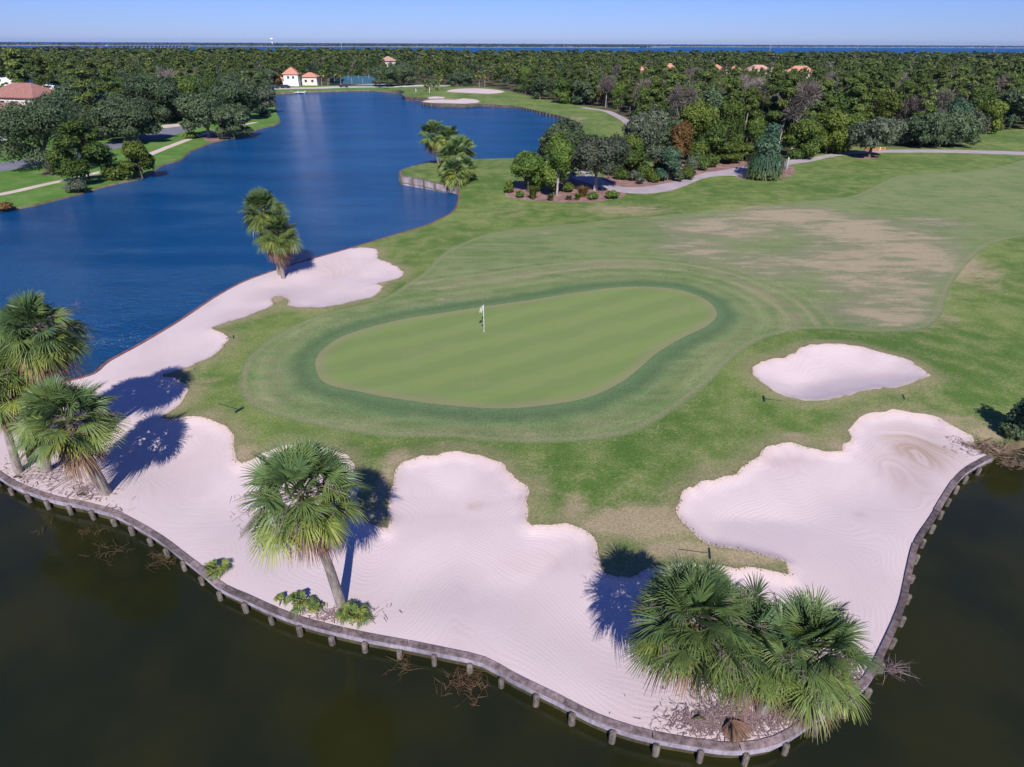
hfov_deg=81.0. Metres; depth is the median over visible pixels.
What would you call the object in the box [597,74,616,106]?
bare tree
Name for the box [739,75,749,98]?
bare tree
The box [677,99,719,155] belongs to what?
yellow green tree
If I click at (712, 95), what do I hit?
broadleaf tree
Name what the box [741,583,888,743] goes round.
palm tree
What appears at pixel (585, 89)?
oak tree
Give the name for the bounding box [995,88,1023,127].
oak tree
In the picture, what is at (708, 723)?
leaf litter
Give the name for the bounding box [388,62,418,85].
oak tree
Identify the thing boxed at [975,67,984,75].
pine tree
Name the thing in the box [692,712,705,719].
wood scrap
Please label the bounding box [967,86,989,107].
broadleaf tree
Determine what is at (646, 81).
bare tree
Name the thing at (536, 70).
pine tree
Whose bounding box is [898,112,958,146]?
oak tree
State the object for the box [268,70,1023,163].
forest ground
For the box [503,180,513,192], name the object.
yellow shrub
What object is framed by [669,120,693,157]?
rust leaved tree
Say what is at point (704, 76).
pine tree
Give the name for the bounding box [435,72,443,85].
palm tree
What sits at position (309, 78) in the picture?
house
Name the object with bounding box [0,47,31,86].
pine tree
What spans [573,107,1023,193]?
cart path
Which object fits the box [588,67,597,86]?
pine tree
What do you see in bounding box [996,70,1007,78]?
pine tree
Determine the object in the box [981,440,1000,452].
driftwood log
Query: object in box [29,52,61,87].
pine tree
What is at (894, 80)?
pine tree
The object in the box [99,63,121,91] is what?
pine tree
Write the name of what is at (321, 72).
palm tree
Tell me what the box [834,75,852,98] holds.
pine tree
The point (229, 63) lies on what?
pine tree
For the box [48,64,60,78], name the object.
pine tree
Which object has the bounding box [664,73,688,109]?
pine tree
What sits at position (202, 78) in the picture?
oak tree
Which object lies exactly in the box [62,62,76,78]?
pine tree
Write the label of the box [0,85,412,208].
lakeside lawn
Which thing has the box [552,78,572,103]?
broadleaf tree
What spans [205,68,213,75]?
pine tree
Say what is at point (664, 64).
pine tree
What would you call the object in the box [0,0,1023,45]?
sky
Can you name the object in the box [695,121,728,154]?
broadleaf tree
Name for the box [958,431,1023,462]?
brush pile
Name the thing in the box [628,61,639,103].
pine tree
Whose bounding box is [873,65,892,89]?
pine tree
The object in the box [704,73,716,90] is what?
pine tree
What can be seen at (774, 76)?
pine tree
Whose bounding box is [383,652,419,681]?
sunken branches
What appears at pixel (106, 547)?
sunken branches
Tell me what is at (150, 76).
oak tree
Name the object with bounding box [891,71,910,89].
bare tree
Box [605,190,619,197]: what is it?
green shrub
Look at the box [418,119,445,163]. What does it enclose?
palm tree
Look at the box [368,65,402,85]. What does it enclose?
oak tree
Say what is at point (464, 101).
bunker
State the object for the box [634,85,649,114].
broadleaf tree
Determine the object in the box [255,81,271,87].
oak tree
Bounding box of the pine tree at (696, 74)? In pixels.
[690,69,703,84]
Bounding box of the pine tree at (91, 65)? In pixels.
[83,59,100,80]
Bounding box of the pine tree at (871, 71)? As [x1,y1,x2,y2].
[858,67,880,117]
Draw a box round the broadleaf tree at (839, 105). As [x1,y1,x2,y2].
[827,90,850,113]
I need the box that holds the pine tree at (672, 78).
[661,73,678,105]
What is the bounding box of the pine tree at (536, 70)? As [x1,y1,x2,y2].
[531,67,540,80]
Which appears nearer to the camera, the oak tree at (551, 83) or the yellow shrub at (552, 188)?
the yellow shrub at (552, 188)
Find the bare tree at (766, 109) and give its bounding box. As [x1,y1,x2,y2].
[757,94,783,125]
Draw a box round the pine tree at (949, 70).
[939,68,951,81]
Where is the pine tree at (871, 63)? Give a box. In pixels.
[865,60,876,69]
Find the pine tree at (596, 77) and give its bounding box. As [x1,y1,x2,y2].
[591,75,600,104]
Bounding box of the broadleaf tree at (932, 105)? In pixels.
[919,102,938,143]
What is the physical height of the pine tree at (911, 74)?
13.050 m
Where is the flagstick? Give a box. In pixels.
[479,305,484,332]
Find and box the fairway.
[237,160,1023,442]
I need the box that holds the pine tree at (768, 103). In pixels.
[757,87,778,129]
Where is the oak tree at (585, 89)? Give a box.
[571,78,595,104]
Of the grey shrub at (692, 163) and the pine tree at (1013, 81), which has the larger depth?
the pine tree at (1013, 81)
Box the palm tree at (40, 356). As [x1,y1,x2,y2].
[0,287,99,472]
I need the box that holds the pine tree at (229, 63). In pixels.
[225,59,238,73]
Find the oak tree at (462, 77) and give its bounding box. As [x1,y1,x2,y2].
[448,70,473,85]
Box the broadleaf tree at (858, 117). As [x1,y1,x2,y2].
[846,110,870,147]
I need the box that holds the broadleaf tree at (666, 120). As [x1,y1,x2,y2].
[656,106,674,144]
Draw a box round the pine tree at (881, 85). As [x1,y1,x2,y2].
[870,80,885,109]
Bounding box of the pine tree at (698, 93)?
[692,87,701,101]
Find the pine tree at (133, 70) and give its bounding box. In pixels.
[129,67,138,75]
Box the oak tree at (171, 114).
[152,96,180,120]
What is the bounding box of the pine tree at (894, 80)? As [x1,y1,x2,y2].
[883,73,903,95]
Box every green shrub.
[182,131,200,138]
[257,106,270,116]
[587,192,598,198]
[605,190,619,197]
[697,154,710,170]
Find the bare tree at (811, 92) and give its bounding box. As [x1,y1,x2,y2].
[780,74,824,149]
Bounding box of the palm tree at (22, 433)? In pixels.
[0,393,69,450]
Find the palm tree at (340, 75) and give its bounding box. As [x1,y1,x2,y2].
[337,70,343,84]
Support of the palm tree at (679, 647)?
on the waterside bunker at (458, 553)
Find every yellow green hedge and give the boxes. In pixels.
[711,140,742,161]
[736,142,756,160]
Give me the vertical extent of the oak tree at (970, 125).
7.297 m
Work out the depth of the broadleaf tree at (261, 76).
234.55 m
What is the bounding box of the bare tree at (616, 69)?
[611,63,620,75]
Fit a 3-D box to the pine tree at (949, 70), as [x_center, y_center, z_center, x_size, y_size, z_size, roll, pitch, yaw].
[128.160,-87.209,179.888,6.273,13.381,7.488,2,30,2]
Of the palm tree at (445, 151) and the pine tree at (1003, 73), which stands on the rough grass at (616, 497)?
the palm tree at (445, 151)
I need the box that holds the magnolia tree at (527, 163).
[510,150,545,191]
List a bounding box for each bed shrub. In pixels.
[516,190,524,197]
[612,167,628,179]
[628,170,640,180]
[635,176,644,183]
[636,163,654,179]
[648,172,659,181]
[652,159,668,168]
[674,169,684,181]
[685,151,704,169]
[707,152,720,166]
[724,152,743,162]
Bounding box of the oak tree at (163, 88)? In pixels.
[120,76,182,122]
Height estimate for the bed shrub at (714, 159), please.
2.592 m
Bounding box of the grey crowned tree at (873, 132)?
[847,116,909,156]
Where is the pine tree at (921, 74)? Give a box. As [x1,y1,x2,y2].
[913,72,927,89]
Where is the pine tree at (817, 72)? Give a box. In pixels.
[807,69,823,84]
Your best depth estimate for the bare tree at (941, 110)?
128.04 m
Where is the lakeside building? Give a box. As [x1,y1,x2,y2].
[269,67,301,85]
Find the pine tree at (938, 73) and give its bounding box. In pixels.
[918,68,948,96]
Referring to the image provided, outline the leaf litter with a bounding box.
[0,435,978,741]
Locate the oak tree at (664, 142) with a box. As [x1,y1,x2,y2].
[655,113,688,159]
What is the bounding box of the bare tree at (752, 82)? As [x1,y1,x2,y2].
[746,73,767,91]
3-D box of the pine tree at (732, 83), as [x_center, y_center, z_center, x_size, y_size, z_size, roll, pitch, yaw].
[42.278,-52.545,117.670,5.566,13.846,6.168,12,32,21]
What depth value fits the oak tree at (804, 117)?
123.61 m
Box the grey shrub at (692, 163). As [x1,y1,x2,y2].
[683,157,697,171]
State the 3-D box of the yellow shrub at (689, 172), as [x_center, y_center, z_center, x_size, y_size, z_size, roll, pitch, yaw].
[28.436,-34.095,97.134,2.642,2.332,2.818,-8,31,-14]
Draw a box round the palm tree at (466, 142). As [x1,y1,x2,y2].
[448,134,477,158]
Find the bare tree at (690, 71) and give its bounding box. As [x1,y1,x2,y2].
[682,67,693,80]
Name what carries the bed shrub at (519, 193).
on the mulch bed
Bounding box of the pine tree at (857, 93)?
[841,71,872,116]
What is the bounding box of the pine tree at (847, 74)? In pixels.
[838,72,851,99]
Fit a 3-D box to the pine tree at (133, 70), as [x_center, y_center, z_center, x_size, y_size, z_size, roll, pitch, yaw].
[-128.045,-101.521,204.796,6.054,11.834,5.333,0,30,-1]
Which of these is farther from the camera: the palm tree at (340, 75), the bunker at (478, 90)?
the palm tree at (340, 75)
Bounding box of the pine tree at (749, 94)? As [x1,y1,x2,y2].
[740,86,758,134]
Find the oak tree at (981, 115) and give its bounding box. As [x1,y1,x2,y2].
[973,108,991,133]
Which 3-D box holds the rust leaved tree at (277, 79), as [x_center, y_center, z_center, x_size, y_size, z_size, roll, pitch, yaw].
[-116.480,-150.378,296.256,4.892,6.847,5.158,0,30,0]
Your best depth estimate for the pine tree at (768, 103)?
124.03 m
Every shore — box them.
[0,44,668,47]
[319,45,1023,47]
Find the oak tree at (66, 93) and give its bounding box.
[44,78,104,121]
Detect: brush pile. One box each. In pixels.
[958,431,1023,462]
[995,451,1023,469]
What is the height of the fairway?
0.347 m
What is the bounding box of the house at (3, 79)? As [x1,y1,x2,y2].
[0,75,33,87]
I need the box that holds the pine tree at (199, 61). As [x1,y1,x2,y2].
[196,56,206,70]
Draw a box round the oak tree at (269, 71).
[259,68,276,83]
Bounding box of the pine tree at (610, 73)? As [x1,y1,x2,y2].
[602,70,613,105]
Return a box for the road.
[0,104,273,171]
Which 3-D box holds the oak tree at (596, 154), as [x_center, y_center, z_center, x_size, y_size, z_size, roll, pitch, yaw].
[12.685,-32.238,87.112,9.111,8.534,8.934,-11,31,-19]
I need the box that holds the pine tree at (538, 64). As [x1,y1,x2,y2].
[533,62,542,76]
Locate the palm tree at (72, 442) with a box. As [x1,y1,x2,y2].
[5,372,131,496]
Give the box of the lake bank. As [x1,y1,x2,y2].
[0,90,1023,735]
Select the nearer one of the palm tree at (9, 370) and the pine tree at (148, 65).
the palm tree at (9, 370)
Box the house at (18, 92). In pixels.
[0,82,52,108]
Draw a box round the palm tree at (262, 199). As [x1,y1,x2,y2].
[237,187,290,275]
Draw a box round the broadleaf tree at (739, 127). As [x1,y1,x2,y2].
[727,116,746,142]
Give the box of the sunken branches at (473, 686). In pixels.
[433,665,488,706]
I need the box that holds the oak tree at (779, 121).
[763,108,788,141]
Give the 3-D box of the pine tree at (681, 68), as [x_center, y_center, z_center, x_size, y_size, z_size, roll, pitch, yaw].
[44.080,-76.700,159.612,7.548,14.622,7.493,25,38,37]
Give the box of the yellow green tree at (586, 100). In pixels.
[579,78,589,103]
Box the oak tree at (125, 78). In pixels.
[119,73,138,81]
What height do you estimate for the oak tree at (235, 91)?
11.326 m
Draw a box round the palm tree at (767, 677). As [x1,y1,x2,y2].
[690,571,826,729]
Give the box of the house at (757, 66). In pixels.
[742,65,770,73]
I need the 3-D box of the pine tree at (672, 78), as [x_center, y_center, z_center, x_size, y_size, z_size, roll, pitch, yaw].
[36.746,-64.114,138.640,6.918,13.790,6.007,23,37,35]
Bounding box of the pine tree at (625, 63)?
[615,60,630,105]
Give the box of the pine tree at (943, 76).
[926,73,948,93]
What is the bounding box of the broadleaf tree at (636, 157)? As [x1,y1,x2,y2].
[617,131,648,171]
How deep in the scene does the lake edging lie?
51.28 m
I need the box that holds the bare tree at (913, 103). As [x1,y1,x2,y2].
[895,94,928,120]
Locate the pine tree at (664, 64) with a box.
[661,62,668,73]
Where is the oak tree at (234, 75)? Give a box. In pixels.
[220,70,240,80]
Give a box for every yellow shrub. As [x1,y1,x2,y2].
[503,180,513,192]
[549,186,555,191]
[561,181,573,191]
[681,165,695,179]
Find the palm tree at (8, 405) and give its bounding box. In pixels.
[0,349,34,473]
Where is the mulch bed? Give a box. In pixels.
[41,133,879,201]
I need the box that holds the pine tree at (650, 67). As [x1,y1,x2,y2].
[644,65,655,77]
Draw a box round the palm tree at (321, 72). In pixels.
[318,69,324,84]
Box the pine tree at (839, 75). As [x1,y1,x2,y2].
[832,72,842,90]
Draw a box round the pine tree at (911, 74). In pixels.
[903,71,917,87]
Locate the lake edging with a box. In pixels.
[62,191,459,382]
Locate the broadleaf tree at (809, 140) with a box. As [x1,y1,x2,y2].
[781,118,825,159]
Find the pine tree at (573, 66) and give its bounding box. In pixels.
[566,64,579,101]
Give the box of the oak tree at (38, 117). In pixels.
[0,91,82,170]
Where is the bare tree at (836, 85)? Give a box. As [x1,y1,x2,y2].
[832,77,840,95]
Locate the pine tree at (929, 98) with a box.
[903,83,938,143]
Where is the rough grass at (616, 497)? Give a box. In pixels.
[162,85,1023,576]
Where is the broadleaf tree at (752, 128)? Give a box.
[747,116,765,149]
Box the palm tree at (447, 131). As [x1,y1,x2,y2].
[434,124,459,150]
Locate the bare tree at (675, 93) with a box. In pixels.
[664,81,702,124]
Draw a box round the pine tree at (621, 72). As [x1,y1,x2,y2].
[611,70,627,106]
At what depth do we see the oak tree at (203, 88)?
172.49 m
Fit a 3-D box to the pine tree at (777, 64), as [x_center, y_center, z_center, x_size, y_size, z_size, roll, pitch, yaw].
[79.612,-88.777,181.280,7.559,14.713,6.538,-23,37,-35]
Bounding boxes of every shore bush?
[998,421,1023,441]
[1005,398,1023,430]
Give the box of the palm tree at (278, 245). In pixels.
[251,211,304,278]
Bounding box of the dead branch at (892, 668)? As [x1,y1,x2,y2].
[874,654,920,684]
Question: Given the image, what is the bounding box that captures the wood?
[0,46,1023,87]
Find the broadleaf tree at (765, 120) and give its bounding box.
[750,115,769,143]
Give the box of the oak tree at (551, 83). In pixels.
[547,78,558,99]
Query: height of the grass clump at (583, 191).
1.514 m
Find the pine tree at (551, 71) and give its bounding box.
[545,62,556,97]
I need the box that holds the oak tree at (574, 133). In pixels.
[537,118,586,180]
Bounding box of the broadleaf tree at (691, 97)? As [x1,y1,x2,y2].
[677,82,702,110]
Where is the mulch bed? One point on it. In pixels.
(543, 194)
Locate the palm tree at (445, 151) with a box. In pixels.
[434,141,464,173]
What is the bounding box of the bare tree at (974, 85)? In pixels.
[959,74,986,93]
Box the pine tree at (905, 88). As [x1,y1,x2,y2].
[881,83,916,119]
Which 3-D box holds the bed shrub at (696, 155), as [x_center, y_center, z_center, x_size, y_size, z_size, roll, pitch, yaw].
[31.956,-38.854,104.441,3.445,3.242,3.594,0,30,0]
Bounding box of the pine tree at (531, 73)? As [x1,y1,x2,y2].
[528,72,534,88]
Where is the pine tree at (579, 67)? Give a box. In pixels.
[571,63,580,94]
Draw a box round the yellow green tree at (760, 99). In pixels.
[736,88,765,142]
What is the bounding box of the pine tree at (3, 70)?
[0,65,7,74]
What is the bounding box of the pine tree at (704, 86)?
[699,83,708,95]
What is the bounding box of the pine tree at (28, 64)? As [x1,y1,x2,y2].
[23,58,37,80]
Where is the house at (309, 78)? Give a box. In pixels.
[301,72,320,84]
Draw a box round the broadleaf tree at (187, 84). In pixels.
[169,74,200,114]
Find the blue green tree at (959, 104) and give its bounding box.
[941,97,976,113]
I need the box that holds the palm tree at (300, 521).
[230,435,372,608]
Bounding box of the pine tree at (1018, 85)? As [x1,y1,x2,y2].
[1004,81,1022,123]
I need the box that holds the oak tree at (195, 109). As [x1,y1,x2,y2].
[172,90,230,137]
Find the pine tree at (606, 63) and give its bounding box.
[599,61,611,102]
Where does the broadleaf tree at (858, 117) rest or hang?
on the rough grass at (616, 497)
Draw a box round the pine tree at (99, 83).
[94,80,106,93]
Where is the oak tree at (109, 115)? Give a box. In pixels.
[86,95,163,141]
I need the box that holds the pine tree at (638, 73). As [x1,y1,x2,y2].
[626,66,641,111]
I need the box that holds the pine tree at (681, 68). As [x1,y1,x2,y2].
[666,64,687,100]
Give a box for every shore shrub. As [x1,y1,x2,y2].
[0,201,14,209]
[62,178,88,192]
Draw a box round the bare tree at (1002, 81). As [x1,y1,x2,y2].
[992,74,1014,95]
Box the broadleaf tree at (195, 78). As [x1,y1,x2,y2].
[187,73,204,93]
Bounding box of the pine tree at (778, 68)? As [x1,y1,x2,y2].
[762,65,785,92]
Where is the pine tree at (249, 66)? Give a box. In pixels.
[245,62,264,88]
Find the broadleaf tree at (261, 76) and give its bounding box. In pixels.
[252,69,264,79]
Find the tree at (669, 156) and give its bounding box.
[654,146,681,180]
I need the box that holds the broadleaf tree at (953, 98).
[929,85,955,108]
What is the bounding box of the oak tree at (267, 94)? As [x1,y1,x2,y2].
[255,85,276,107]
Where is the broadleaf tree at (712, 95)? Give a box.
[701,84,724,116]
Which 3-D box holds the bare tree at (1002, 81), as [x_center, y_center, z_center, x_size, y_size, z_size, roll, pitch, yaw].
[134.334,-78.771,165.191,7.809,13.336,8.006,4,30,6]
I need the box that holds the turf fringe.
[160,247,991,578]
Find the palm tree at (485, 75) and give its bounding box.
[482,70,488,86]
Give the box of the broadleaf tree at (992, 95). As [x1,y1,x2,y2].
[983,83,999,101]
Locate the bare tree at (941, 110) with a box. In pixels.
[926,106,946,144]
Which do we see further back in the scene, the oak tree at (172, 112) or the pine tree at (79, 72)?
the oak tree at (172, 112)
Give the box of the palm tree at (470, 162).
[453,155,477,183]
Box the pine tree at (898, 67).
[889,64,902,89]
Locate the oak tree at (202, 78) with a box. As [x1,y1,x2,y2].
[193,74,219,90]
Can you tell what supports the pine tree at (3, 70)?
on the forest ground at (510, 86)
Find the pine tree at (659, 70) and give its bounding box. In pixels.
[650,65,665,89]
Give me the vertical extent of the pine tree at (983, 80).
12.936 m
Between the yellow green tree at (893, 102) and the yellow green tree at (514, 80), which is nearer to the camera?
the yellow green tree at (893, 102)
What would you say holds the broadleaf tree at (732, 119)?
on the forest ground at (510, 86)
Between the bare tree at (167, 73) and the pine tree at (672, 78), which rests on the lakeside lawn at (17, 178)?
the bare tree at (167, 73)
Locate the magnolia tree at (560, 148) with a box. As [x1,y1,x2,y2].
[539,132,574,195]
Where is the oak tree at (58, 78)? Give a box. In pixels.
[52,73,66,80]
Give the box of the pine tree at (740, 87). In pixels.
[734,84,747,124]
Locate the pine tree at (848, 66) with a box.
[844,63,852,72]
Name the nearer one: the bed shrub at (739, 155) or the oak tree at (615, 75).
the bed shrub at (739, 155)
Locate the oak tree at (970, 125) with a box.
[937,110,985,145]
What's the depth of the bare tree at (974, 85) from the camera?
152.55 m
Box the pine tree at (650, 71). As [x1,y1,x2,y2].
[646,68,656,77]
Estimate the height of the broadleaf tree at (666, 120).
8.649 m
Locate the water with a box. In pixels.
[0,42,1023,766]
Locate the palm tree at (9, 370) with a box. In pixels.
[0,325,68,462]
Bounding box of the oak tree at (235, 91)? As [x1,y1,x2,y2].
[209,76,264,114]
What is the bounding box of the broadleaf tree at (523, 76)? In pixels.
[517,64,530,92]
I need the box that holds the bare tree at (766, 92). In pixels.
[757,87,779,99]
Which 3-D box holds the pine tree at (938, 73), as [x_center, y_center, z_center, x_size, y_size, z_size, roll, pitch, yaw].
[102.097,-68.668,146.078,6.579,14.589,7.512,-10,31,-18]
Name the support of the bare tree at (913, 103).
on the forest ground at (510, 86)
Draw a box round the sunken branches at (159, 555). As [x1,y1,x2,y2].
[145,551,176,569]
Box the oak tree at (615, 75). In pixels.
[604,73,629,102]
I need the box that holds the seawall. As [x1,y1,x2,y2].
[0,454,993,766]
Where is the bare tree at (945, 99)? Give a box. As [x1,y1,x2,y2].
[930,86,958,111]
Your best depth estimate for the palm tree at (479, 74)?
284.00 m
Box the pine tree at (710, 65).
[707,61,716,82]
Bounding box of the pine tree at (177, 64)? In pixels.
[173,60,185,77]
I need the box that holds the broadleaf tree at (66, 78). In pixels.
[59,74,74,83]
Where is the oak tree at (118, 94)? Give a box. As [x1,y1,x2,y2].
[92,90,126,135]
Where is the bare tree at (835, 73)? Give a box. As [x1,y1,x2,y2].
[829,70,844,79]
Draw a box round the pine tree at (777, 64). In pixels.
[763,62,782,86]
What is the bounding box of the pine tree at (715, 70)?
[709,67,721,86]
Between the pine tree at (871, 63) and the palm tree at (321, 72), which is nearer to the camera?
the pine tree at (871, 63)
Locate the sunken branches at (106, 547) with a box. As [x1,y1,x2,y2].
[78,539,134,563]
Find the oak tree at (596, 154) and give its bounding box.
[568,132,630,190]
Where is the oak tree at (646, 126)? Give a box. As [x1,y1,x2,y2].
[621,104,666,162]
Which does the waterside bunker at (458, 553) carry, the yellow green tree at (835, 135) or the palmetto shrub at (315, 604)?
the palmetto shrub at (315, 604)
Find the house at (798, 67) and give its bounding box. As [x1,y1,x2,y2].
[786,66,811,78]
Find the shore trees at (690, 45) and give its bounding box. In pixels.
[216,43,1022,47]
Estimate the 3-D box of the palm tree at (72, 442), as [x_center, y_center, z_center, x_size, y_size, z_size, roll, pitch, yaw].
[-19.497,2.633,27.065,4.500,6.993,4.718,9,31,15]
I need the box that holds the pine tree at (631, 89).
[621,79,635,113]
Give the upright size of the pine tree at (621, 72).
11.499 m
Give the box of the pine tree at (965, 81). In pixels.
[952,76,968,96]
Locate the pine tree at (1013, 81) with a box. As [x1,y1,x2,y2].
[998,75,1018,95]
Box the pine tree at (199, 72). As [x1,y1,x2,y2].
[196,70,203,78]
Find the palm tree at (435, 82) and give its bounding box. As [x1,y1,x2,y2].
[432,80,439,89]
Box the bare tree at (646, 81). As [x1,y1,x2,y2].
[632,77,652,100]
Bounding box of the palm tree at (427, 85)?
[423,80,430,90]
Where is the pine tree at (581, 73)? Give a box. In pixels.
[575,70,586,93]
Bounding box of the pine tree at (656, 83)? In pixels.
[640,77,664,110]
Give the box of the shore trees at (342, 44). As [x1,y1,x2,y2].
[0,42,649,47]
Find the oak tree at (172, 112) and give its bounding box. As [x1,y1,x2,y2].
[128,86,174,122]
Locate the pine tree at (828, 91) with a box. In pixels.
[805,79,838,119]
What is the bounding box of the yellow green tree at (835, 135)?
[816,108,852,153]
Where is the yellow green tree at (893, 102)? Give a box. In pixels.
[869,87,905,120]
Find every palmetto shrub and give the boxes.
[203,558,233,581]
[273,592,286,605]
[284,589,317,616]
[307,599,325,612]
[335,599,373,626]
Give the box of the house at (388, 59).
[380,56,395,66]
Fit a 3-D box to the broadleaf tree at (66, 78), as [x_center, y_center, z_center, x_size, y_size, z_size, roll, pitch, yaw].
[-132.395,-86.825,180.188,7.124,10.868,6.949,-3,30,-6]
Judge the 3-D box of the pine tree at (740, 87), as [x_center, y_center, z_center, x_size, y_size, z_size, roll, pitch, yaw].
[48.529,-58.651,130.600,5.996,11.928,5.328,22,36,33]
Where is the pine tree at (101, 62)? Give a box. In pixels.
[97,60,110,70]
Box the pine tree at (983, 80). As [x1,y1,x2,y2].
[970,75,988,110]
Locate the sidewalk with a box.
[0,122,257,194]
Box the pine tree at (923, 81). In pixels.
[911,77,928,97]
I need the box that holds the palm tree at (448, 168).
[438,155,471,188]
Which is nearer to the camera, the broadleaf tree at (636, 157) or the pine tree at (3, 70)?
the broadleaf tree at (636, 157)
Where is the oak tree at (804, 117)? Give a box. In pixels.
[781,113,819,148]
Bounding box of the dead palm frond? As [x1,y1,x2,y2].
[721,719,756,744]
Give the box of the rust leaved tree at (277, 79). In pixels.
[272,71,281,85]
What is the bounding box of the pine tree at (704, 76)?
[694,71,712,91]
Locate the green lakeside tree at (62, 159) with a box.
[45,119,133,181]
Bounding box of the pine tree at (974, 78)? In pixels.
[958,74,984,109]
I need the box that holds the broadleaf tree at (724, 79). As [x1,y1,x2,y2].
[721,73,731,87]
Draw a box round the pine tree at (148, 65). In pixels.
[143,62,157,77]
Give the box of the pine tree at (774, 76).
[763,70,782,95]
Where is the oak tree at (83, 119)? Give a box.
[66,111,98,137]
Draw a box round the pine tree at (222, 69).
[219,67,226,74]
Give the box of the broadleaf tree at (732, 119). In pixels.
[710,93,746,153]
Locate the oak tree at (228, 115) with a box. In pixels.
[210,103,253,137]
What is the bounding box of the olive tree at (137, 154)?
[117,139,155,178]
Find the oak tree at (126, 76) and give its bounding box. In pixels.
[112,72,145,79]
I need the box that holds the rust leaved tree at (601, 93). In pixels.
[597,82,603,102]
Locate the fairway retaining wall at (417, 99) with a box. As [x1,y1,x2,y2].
[402,92,583,126]
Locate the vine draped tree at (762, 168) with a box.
[742,122,786,180]
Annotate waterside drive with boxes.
[274,85,448,88]
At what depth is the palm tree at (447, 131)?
96.23 m
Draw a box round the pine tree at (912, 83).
[894,80,914,118]
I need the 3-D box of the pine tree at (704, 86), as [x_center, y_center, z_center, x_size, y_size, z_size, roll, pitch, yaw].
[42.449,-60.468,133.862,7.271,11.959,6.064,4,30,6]
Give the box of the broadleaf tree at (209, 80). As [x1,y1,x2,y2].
[203,71,220,90]
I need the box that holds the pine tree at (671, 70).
[663,67,677,107]
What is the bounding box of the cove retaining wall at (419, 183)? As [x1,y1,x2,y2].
[399,160,459,194]
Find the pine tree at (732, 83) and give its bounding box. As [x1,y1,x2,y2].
[720,76,742,124]
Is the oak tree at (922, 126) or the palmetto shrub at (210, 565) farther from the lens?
the oak tree at (922, 126)
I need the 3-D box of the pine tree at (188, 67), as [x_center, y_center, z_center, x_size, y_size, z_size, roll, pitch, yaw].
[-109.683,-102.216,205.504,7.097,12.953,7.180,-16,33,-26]
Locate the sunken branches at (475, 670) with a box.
[458,665,487,685]
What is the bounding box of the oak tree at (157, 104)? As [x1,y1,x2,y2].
[142,96,173,122]
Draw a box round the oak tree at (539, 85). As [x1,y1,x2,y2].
[531,76,550,98]
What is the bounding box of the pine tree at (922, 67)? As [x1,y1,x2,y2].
[915,64,927,81]
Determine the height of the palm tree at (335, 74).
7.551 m
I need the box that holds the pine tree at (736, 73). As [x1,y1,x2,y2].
[733,69,741,77]
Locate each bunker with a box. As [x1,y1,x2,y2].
[0,247,985,742]
[423,98,478,103]
[448,88,503,93]
[752,343,930,400]
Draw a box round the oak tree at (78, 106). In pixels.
[63,101,96,137]
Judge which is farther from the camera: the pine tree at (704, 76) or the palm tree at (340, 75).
the palm tree at (340, 75)
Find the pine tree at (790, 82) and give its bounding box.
[767,72,804,149]
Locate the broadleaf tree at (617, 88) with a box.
[611,81,627,108]
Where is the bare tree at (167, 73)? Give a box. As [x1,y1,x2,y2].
[156,67,178,76]
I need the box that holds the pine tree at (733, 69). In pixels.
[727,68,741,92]
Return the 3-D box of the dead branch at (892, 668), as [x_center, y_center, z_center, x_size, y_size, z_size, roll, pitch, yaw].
[13.309,10.049,21.282,1.760,0.997,1.438,0,30,0]
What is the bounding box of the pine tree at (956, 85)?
[948,66,967,95]
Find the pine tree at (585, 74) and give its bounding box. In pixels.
[578,70,588,92]
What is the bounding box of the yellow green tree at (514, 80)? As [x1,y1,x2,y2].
[513,72,523,89]
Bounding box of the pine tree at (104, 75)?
[99,69,123,97]
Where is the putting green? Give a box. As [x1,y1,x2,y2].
[315,287,716,407]
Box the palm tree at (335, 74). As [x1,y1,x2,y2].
[332,70,337,84]
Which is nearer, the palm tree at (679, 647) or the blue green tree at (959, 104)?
the palm tree at (679, 647)
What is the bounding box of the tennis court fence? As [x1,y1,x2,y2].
[330,74,385,85]
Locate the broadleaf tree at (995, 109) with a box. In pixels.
[980,99,1009,133]
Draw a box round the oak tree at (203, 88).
[180,78,206,94]
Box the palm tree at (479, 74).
[475,70,482,86]
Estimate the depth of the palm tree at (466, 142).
92.97 m
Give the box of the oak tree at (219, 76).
[213,73,225,80]
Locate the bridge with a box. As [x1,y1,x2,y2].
[105,45,191,47]
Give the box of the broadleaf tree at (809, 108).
[806,92,833,123]
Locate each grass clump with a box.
[527,185,538,199]
[548,194,553,200]
[574,193,580,199]
[575,185,589,196]
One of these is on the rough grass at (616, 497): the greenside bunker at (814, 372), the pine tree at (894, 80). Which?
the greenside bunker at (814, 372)
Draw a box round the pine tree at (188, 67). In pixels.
[184,64,197,76]
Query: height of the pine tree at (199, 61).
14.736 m
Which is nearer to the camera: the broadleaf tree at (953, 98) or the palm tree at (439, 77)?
the broadleaf tree at (953, 98)
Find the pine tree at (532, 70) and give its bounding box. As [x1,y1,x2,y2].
[526,66,535,94]
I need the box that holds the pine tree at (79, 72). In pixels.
[70,67,102,138]
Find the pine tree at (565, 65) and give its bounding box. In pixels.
[558,63,571,78]
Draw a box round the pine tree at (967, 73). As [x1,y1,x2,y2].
[950,66,972,90]
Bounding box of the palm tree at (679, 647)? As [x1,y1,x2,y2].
[621,550,771,712]
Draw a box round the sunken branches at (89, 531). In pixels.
[78,527,108,540]
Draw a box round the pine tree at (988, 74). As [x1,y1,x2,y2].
[976,69,998,94]
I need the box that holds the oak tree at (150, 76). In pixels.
[141,72,168,78]

